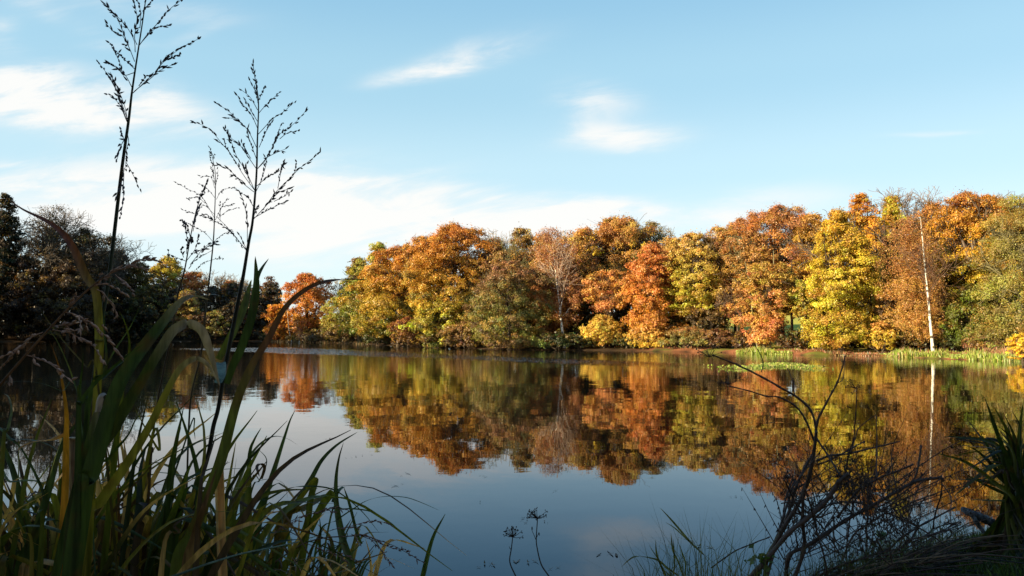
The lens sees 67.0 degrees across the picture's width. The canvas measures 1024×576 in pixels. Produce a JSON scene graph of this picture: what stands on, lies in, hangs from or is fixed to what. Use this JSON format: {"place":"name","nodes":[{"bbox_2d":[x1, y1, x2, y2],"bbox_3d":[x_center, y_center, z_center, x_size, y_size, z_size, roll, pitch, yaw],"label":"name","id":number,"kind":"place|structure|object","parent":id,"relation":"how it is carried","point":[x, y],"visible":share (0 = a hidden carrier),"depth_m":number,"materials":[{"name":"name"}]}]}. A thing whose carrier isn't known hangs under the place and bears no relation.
{"place":"outdoors","nodes":[
{"label":"outdoors","id":0,"kind":"place"},
{"bbox_2d":[0,255,162,386],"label":"tall grass","id":1,"kind":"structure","parent":0,"point":[73,300],"depth_m":1.80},
{"bbox_2d":[0,341,1023,575],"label":"lake water","id":2,"kind":"structure","parent":0,"point":[609,438],"depth_m":13.63,"materials":[{"name":"liquid"}]},
{"bbox_2d":[703,361,836,369],"bbox_3d":[14.163,4.172,41.741,6.849,0.230,10.224,-2,-4,34],"label":"water weed","id":3,"kind":"object","parent":2,"relation":"on","point":[772,364],"visible":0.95,"depth_m":40.91,"materials":[{"name":"green plant"}]},
{"bbox_2d":[0,315,1023,575],"bbox_3d":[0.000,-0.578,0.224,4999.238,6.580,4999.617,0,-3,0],"label":"ground","id":4,"kind":"structure","parent":0,"point":[678,349],"depth_m":81.47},
{"bbox_2d":[0,192,47,339],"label":"tree","id":5,"kind":"object","parent":4,"relation":"on","point":[10,224],"visible":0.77,"depth_m":165.43,"materials":[{"name":"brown plant"}]},
{"bbox_2d":[0,254,55,339],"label":"tree","id":6,"kind":"object","parent":4,"relation":"on","point":[18,304],"visible":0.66,"depth_m":163.44,"materials":[{"name":"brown plant"}]},
{"bbox_2d":[1,341,85,575],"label":"reed","id":7,"kind":"object","parent":4,"relation":"on","point":[35,531],"visible":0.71,"depth_m":2.37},
{"bbox_2d":[0,381,95,575],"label":"reed","id":8,"kind":"object","parent":4,"relation":"on","point":[40,562],"visible":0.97,"depth_m":2.27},
{"bbox_2d":[0,203,113,338],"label":"tree","id":9,"kind":"object","parent":4,"relation":"on","point":[51,237],"visible":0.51,"depth_m":171.18,"materials":[{"name":"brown plant"}]},
{"bbox_2d":[23,258,115,340],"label":"tree","id":10,"kind":"object","parent":4,"relation":"on","point":[64,280],"visible":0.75,"depth_m":164.05,"materials":[{"name":"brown plant"}]},
{"bbox_2d":[9,199,138,575],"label":"reed","id":11,"kind":"object","parent":4,"relation":"on","point":[100,342],"visible":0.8,"depth_m":2.29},
{"bbox_2d":[36,226,133,337],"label":"tree","id":12,"kind":"object","parent":4,"relation":"on","point":[93,243],"visible":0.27,"depth_m":173.39,"materials":[{"name":"brown plant"}]},
{"bbox_2d":[79,274,138,339],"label":"tree","id":13,"kind":"object","parent":4,"relation":"on","point":[113,292],"visible":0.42,"depth_m":172.86,"materials":[{"name":"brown plant"}]},
{"bbox_2d":[0,393,230,575],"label":"reed","id":14,"kind":"object","parent":4,"relation":"on","point":[52,548],"visible":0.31,"depth_m":2.64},
{"bbox_2d":[90,233,154,321],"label":"tree","id":15,"kind":"object","parent":4,"relation":"on","point":[123,259],"visible":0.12,"depth_m":186.05,"materials":[{"name":"brown plant"}]},
{"bbox_2d":[3,415,243,575],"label":"reed","id":16,"kind":"object","parent":4,"relation":"on","point":[26,496],"visible":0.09,"depth_m":3.04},
{"bbox_2d":[51,319,219,575],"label":"reed","id":17,"kind":"object","parent":4,"relation":"on","point":[123,411],"visible":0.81,"depth_m":2.20,"materials":[{"name":"plant"}]},
{"bbox_2d":[61,294,215,575],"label":"reed","id":18,"kind":"object","parent":4,"relation":"on","point":[86,478],"visible":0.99,"depth_m":2.09,"materials":[{"name":"plant"}]},
{"bbox_2d":[2,409,285,575],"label":"reed","id":19,"kind":"object","parent":4,"relation":"on","point":[153,477],"visible":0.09,"depth_m":2.74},
{"bbox_2d":[123,258,166,330],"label":"tree","id":20,"kind":"object","parent":4,"relation":"on","point":[141,278],"visible":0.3,"depth_m":190.01,"materials":[{"name":"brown plant"}]},
{"bbox_2d":[91,0,200,403],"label":"tall grass","id":21,"kind":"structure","parent":4,"relation":"on","point":[120,184],"depth_m":2.50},
{"bbox_2d":[119,283,175,339],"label":"tree","id":22,"kind":"object","parent":4,"relation":"on","point":[149,303],"visible":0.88,"depth_m":173.14,"materials":[{"name":"green plant"}]},
{"bbox_2d":[94,398,215,575],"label":"reed","id":23,"kind":"object","parent":4,"relation":"on","point":[167,517],"visible":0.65,"depth_m":2.56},
{"bbox_2d":[0,399,313,575],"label":"reed","id":24,"kind":"object","parent":4,"relation":"on","point":[14,532],"visible":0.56,"depth_m":2.44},
{"bbox_2d":[143,255,186,295],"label":"tree","id":25,"kind":"object","parent":4,"relation":"on","point":[172,271],"visible":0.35,"depth_m":197.26,"materials":[{"name":"yellow plant"}]},
{"bbox_2d":[0,397,349,575],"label":"reed","id":26,"kind":"object","parent":4,"relation":"on","point":[138,545],"visible":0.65,"depth_m":2.38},
{"bbox_2d":[161,288,200,339],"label":"tree","id":27,"kind":"object","parent":4,"relation":"on","point":[187,309],"visible":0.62,"depth_m":174.46,"materials":[{"name":"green plant"}]},
{"bbox_2d":[147,179,219,477],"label":"tall grass","id":28,"kind":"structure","parent":4,"relation":"on","point":[190,240],"depth_m":2.84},
{"bbox_2d":[168,270,211,314],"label":"tree","id":29,"kind":"object","parent":4,"relation":"on","point":[191,281],"visible":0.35,"depth_m":191.94,"materials":[{"name":"brown plant"}]},
{"bbox_2d":[2,501,396,575],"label":"reed litter","id":30,"kind":"object","parent":4,"relation":"on","point":[289,570],"visible":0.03,"depth_m":3.26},
{"bbox_2d":[37,408,378,575],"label":"reed","id":31,"kind":"object","parent":4,"relation":"on","point":[175,539],"visible":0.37,"depth_m":2.58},
{"bbox_2d":[174,146,245,506],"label":"tall grass","id":32,"kind":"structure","parent":4,"relation":"on","point":[221,191],"depth_m":3.12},
{"bbox_2d":[202,310,231,339],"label":"shrub","id":33,"kind":"object","parent":4,"relation":"on","point":[214,313],"visible":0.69,"depth_m":171.51,"materials":[{"name":"green plant"}]},
{"bbox_2d":[215,470,226,575],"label":"cut reed stalk","id":34,"kind":"object","parent":4,"relation":"on","point":[219,507],"visible":0.55,"depth_m":2.46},
{"bbox_2d":[0,411,451,575],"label":"reed","id":35,"kind":"object","parent":4,"relation":"on","point":[239,539],"visible":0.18,"depth_m":2.78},
{"bbox_2d":[214,300,246,338],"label":"tree","id":36,"kind":"object","parent":4,"relation":"on","point":[227,309],"visible":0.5,"depth_m":172.49,"materials":[{"name":"green plant"}]},
{"bbox_2d":[0,415,465,575],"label":"reed","id":37,"kind":"object","parent":4,"relation":"on","point":[12,469],"visible":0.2,"depth_m":2.93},
{"bbox_2d":[151,478,335,575],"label":"reed","id":38,"kind":"object","parent":4,"relation":"on","point":[306,565],"visible":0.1,"depth_m":3.01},
{"bbox_2d":[230,292,267,338],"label":"tree","id":39,"kind":"object","parent":4,"relation":"on","point":[256,330],"visible":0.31,"depth_m":175.62,"materials":[{"name":"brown plant"}]},
{"bbox_2d":[190,59,320,505],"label":"tall grass","id":40,"kind":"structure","parent":4,"relation":"on","point":[239,315],"depth_m":2.73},
{"bbox_2d":[162,492,357,575],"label":"reed","id":41,"kind":"object","parent":4,"relation":"on","point":[271,534],"visible":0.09,"depth_m":3.23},
{"bbox_2d":[225,428,295,575],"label":"reed","id":42,"kind":"object","parent":4,"relation":"on","point":[246,497],"visible":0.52,"depth_m":2.96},
{"bbox_2d":[158,278,366,575],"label":"reed","id":43,"kind":"object","parent":4,"relation":"on","point":[188,545],"visible":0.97,"depth_m":2.40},
{"bbox_2d":[260,303,291,341],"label":"tree","id":44,"kind":"object","parent":4,"relation":"on","point":[282,323],"visible":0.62,"depth_m":157.97,"materials":[{"name":"brown plant"}]},
{"bbox_2d":[268,272,335,329],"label":"tree","id":45,"kind":"object","parent":4,"relation":"on","point":[311,297],"visible":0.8,"depth_m":155.74,"materials":[{"name":"brown plant"}]},
{"bbox_2d":[261,432,356,575],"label":"reed","id":46,"kind":"object","parent":4,"relation":"on","point":[310,519],"visible":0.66,"depth_m":3.24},
{"bbox_2d":[252,411,377,575],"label":"reed","id":47,"kind":"object","parent":4,"relation":"on","point":[263,502],"visible":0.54,"depth_m":3.18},
{"bbox_2d":[268,513,388,575],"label":"reed","id":48,"kind":"object","parent":4,"relation":"on","point":[278,556],"visible":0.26,"depth_m":3.33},
{"bbox_2d":[319,297,349,340],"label":"shrub","id":49,"kind":"object","parent":4,"relation":"on","point":[327,309],"visible":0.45,"depth_m":141.61,"materials":[{"name":"yellow plant"}]},
{"bbox_2d":[253,505,424,572],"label":"tall grass","id":50,"kind":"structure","parent":4,"relation":"on","point":[351,535],"depth_m":2.98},
{"bbox_2d":[333,257,370,343],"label":"tree","id":51,"kind":"object","parent":4,"relation":"on","point":[355,269],"visible":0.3,"depth_m":130.15,"materials":[{"name":"green plant"}]},
{"bbox_2d":[295,515,444,575],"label":"reed","id":52,"kind":"object","parent":4,"relation":"on","point":[377,562],"visible":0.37,"depth_m":3.80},
{"bbox_2d":[311,442,437,575],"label":"reed","id":53,"kind":"object","parent":4,"relation":"on","point":[341,532],"visible":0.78,"depth_m":3.35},
{"bbox_2d":[337,240,440,345],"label":"tree","id":54,"kind":"object","parent":4,"relation":"on","point":[381,315],"visible":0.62,"depth_m":108.22,"materials":[{"name":"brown plant"}]},
{"bbox_2d":[386,316,423,345],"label":"shrub","id":55,"kind":"object","parent":4,"relation":"on","point":[409,338],"visible":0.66,"depth_m":103.22,"materials":[{"name":"brown plant"}]},
{"bbox_2d":[386,234,452,315],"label":"tree","id":56,"kind":"object","parent":4,"relation":"on","point":[415,240],"visible":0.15,"depth_m":111.20,"materials":[{"name":"brown plant"}]},
{"bbox_2d":[396,300,470,347],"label":"tree","id":57,"kind":"object","parent":4,"relation":"on","point":[425,326],"visible":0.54,"depth_m":94.10,"materials":[{"name":"yellow plant"}]},
{"bbox_2d":[397,220,507,345],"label":"tree","id":58,"kind":"object","parent":4,"relation":"on","point":[429,255],"visible":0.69,"depth_m":97.08,"materials":[{"name":"brown plant"}]},
{"bbox_2d":[435,321,481,347],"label":"shrub","id":59,"kind":"object","parent":4,"relation":"on","point":[458,337],"visible":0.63,"depth_m":91.20,"materials":[{"name":"brown plant"}]},
{"bbox_2d":[467,244,508,315],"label":"tree","id":60,"kind":"object","parent":4,"relation":"on","point":[483,268],"visible":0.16,"depth_m":97.08,"materials":[{"name":"brown plant"}]},
{"bbox_2d":[472,226,536,289],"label":"tree","id":61,"kind":"object","parent":4,"relation":"on","point":[526,239],"visible":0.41,"depth_m":96.14,"materials":[{"name":"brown plant"}]},
{"bbox_2d":[461,260,557,349],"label":"tree","id":62,"kind":"object","parent":4,"relation":"on","point":[513,281],"visible":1,"depth_m":83.42,"materials":[{"name":"green plant"}]},
{"bbox_2d":[17,214,1023,351],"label":"woodland","id":63,"kind":"object","parent":4,"relation":"on","point":[232,293],"visible":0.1,"depth_m":91.20,"materials":[{"name":"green plant"}]},
{"bbox_2d":[527,247,577,333],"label":"tree","id":64,"kind":"object","parent":4,"relation":"on","point":[549,327],"visible":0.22,"depth_m":89.19,"materials":[{"name":"brown plant"}]},
{"bbox_2d":[527,226,586,347],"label":"birch tree","id":65,"kind":"object","parent":4,"relation":"on","point":[549,250],"visible":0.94,"depth_m":85.33,"materials":[{"name":"brown plant"}]},
{"bbox_2d":[541,332,583,349],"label":"shrub","id":66,"kind":"object","parent":4,"relation":"on","point":[559,339],"visible":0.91,"depth_m":81.60,"materials":[{"name":"green plant"}]},
{"bbox_2d":[566,229,608,322],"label":"tree","id":67,"kind":"object","parent":4,"relation":"on","point":[591,249],"visible":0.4,"depth_m":91.12,"materials":[{"name":"brown plant"}]},
{"bbox_2d":[578,314,627,347],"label":"shrub","id":68,"kind":"object","parent":4,"relation":"on","point":[602,326],"visible":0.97,"depth_m":81.71,"materials":[{"name":"yellow plant"}]},
{"bbox_2d":[576,268,637,347],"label":"tree","id":69,"kind":"object","parent":4,"relation":"on","point":[609,286],"visible":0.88,"depth_m":83.39,"materials":[{"name":"brown plant"}]},
{"bbox_2d":[558,210,665,327],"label":"tree","id":70,"kind":"object","parent":4,"relation":"on","point":[614,234],"visible":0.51,"depth_m":91.95,"materials":[{"name":"brown plant"}]},
{"bbox_2d":[625,321,666,348],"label":"shrub","id":71,"kind":"object","parent":4,"relation":"on","point":[643,336],"visible":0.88,"depth_m":78.65,"materials":[{"name":"yellow plant"}]},
{"bbox_2d":[275,340,1023,361],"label":"bank grass","id":72,"kind":"structure","parent":4,"relation":"on","point":[991,354],"depth_m":57.64,"materials":[{"name":"green plant"}]},
{"bbox_2d":[612,239,688,345],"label":"tree","id":73,"kind":"object","parent":4,"relation":"on","point":[642,269],"visible":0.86,"depth_m":79.73,"materials":[{"name":"brown plant"}]},
{"bbox_2d":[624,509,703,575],"bbox_3d":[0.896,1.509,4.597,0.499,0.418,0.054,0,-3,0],"label":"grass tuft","id":74,"kind":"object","parent":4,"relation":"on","point":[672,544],"visible":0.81,"depth_m":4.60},
{"bbox_2d":[562,494,804,575],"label":"edge grass","id":75,"kind":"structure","parent":4,"relation":"on","point":[702,566],"depth_m":4.44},
{"bbox_2d":[657,326,709,347],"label":"shrub","id":76,"kind":"object","parent":4,"relation":"on","point":[685,332],"visible":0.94,"depth_m":75.25,"materials":[{"name":"brown plant"}]},
{"bbox_2d":[653,228,726,346],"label":"tree","id":77,"kind":"object","parent":4,"relation":"on","point":[695,246],"visible":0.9,"depth_m":78.08,"materials":[{"name":"yellow plant"}]},
{"bbox_2d":[685,302,734,346],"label":"tree","id":78,"kind":"object","parent":4,"relation":"on","point":[716,312],"visible":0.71,"depth_m":77.13,"materials":[{"name":"brown plant"}]},
{"bbox_2d":[687,224,742,315],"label":"tree","id":79,"kind":"object","parent":4,"relation":"on","point":[719,242],"visible":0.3,"depth_m":79.21,"materials":[{"name":"brown plant"}]},
{"bbox_2d":[694,328,735,347],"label":"shrub","id":80,"kind":"object","parent":4,"relation":"on","point":[712,337],"visible":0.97,"depth_m":73.27,"materials":[{"name":"brown plant"}]},
{"bbox_2d":[711,283,752,347],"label":"tree","id":81,"kind":"object","parent":4,"relation":"on","point":[732,312],"visible":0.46,"depth_m":74.76,"materials":[{"name":"brown plant"}]},
{"bbox_2d":[711,228,793,345],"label":"tree","id":82,"kind":"object","parent":4,"relation":"on","point":[744,242],"visible":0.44,"depth_m":75.47,"materials":[{"name":"brown plant"}]},
{"bbox_2d":[726,251,797,349],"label":"tree","id":83,"kind":"object","parent":4,"relation":"on","point":[764,326],"visible":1,"depth_m":69.12,"materials":[{"name":"orange plant"}]},
{"bbox_2d":[719,202,834,345],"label":"tree","id":84,"kind":"object","parent":4,"relation":"on","point":[775,219],"visible":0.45,"depth_m":77.82,"materials":[{"name":"brown plant"}]},
{"bbox_2d":[767,261,797,347],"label":"tree","id":85,"kind":"object","parent":4,"relation":"on","point":[782,266],"visible":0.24,"depth_m":71.35,"materials":[{"name":"brown plant"}]},
{"bbox_2d":[774,330,806,349],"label":"shrub","id":86,"kind":"object","parent":4,"relation":"on","point":[790,342],"visible":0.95,"depth_m":67.66,"materials":[{"name":"brown plant"}]},
{"bbox_2d":[787,279,817,348],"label":"tree","id":87,"kind":"object","parent":4,"relation":"on","point":[800,306],"visible":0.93,"depth_m":68.11,"materials":[{"name":"yellow plant"}]},
{"bbox_2d":[785,211,834,314],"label":"tree","id":88,"kind":"object","parent":4,"relation":"on","point":[814,221],"visible":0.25,"depth_m":75.22,"materials":[{"name":"brown plant"}]},
{"bbox_2d":[672,507,1003,575],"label":"edge grass","id":89,"kind":"structure","parent":4,"relation":"on","point":[859,562],"depth_m":5.23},
{"bbox_2d":[789,206,887,351],"bbox_3d":[26.810,-0.734,64.472,7.698,12.686,8.290,0,-3,0],"label":"tree","id":90,"kind":"object","parent":4,"relation":"on","point":[840,241],"visible":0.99,"depth_m":63.03,"materials":[{"name":"yellow plant"}]},
{"bbox_2d":[696,343,1003,575],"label":"dead hogweed","id":91,"kind":"object","parent":4,"relation":"on","point":[788,516],"visible":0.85,"depth_m":4.91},
{"bbox_2d":[736,418,983,574],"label":"dead hogweed","id":92,"kind":"object","parent":4,"relation":"on","point":[910,510],"visible":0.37,"depth_m":5.33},
{"bbox_2d":[847,192,883,312],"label":"tree","id":93,"kind":"object","parent":4,"relation":"on","point":[860,200],"visible":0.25,"depth_m":74.38,"materials":[{"name":"brown plant"}]},
{"bbox_2d":[711,379,1023,575],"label":"dead hogweed","id":94,"kind":"object","parent":4,"relation":"on","point":[803,521],"visible":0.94,"depth_m":4.79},
{"bbox_2d":[856,216,887,318],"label":"tree","id":95,"kind":"object","parent":4,"relation":"on","point":[871,238],"visible":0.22,"depth_m":73.23,"materials":[{"name":"brown plant"}]},
{"bbox_2d":[859,320,899,353],"bbox_3d":[29.312,3.926,61.568,2.935,2.706,3.175,-3,-4,39],"label":"shrub","id":96,"kind":"object","parent":4,"relation":"on","point":[874,335],"visible":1,"depth_m":61.00,"materials":[{"name":"yellow plant"}]},
{"bbox_2d":[757,442,1007,575],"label":"dead hogweed","id":97,"kind":"object","parent":4,"relation":"on","point":[898,519],"visible":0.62,"depth_m":5.11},
{"bbox_2d":[769,421,1003,575],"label":"dead hogweed","id":98,"kind":"object","parent":4,"relation":"on","point":[822,535],"visible":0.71,"depth_m":4.99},
{"bbox_2d":[860,193,927,346],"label":"tree","id":99,"kind":"object","parent":4,"relation":"on","point":[891,209],"visible":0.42,"depth_m":66.42,"materials":[{"name":"yellow plant"}]},
{"bbox_2d":[870,276,926,348],"bbox_3d":[31.793,2.243,63.369,5.305,6.384,5.384,0,-3,0],"label":"tree","id":100,"kind":"object","parent":4,"relation":"on","point":[884,314],"visible":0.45,"depth_m":62.44,"materials":[{"name":"orange plant"}]},
{"bbox_2d":[785,518,1023,575],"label":"dead stems","id":101,"kind":"object","parent":4,"relation":"on","point":[952,555],"visible":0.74,"depth_m":5.05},
{"bbox_2d":[869,186,948,232],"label":"bare tree","id":102,"kind":"object","parent":4,"relation":"on","point":[907,199],"visible":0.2,"depth_m":75.55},
{"bbox_2d":[874,213,979,350],"bbox_3d":[30.575,-0.331,57.401,5.821,11.016,6.653,0,-3,-7],"label":"birch tree","id":103,"kind":"object","parent":4,"relation":"on","point":[928,285],"visible":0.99,"depth_m":58.05,"materials":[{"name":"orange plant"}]},
{"bbox_2d":[906,197,970,339],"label":"tree","id":104,"kind":"object","parent":4,"relation":"on","point":[929,209],"visible":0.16,"depth_m":66.35,"materials":[{"name":"brown plant"}]},
{"bbox_2d":[920,284,960,350],"bbox_3d":[33.143,2.459,59.503,3.096,5.532,3.164,2,-4,-29],"label":"tree","id":105,"kind":"object","parent":4,"relation":"on","point":[942,297],"visible":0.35,"depth_m":59.14,"materials":[{"name":"brown plant"}]},
{"bbox_2d":[864,526,1023,575],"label":"turf","id":106,"kind":"structure","parent":4,"relation":"on","point":[1014,571],"depth_m":5.13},
{"bbox_2d":[899,185,1017,348],"bbox_3d":[35.419,-1.423,60.815,9.535,13.306,9.725,0,-3,0],"label":"tree","id":107,"kind":"object","parent":4,"relation":"on","point":[958,214],"visible":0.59,"depth_m":59.73,"materials":[{"name":"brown plant"}]},
{"bbox_2d":[936,283,1001,349],"bbox_3d":[33.928,2.163,57.055,4.226,5.686,4.223,0,-3,0],"label":"tree","id":108,"kind":"object","parent":4,"relation":"on","point":[958,314],"visible":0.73,"depth_m":56.96,"materials":[{"name":"green plant"}]},
{"bbox_2d":[940,397,1023,563],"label":"sedge","id":109,"kind":"object","parent":4,"relation":"on","point":[1011,479],"visible":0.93,"depth_m":5.41,"materials":[{"name":"plant"}]},
{"bbox_2d":[960,325,1018,349],"bbox_3d":[34.053,3.549,54.881,4.485,2.184,3.793,3,-5,-42],"label":"shrub","id":110,"kind":"object","parent":4,"relation":"on","point":[977,341],"visible":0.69,"depth_m":54.45,"materials":[{"name":"green plant"}]},
{"bbox_2d":[961,194,1023,348],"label":"tree","id":111,"kind":"object","parent":4,"relation":"on","point":[1010,246],"visible":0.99,"depth_m":54.28,"materials":[{"name":"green plant"}]},
{"bbox_2d":[1004,332,1023,362],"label":"shrub","id":112,"kind":"object","parent":4,"relation":"on","point":[1019,350],"visible":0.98,"depth_m":47.01,"materials":[{"name":"yellow plant"}]},
{"bbox_2d":[0,0,1023,318],"label":"sky","id":113,"kind":"structure","parent":0,"point":[503,116],"materials":[{"name":"blue"}]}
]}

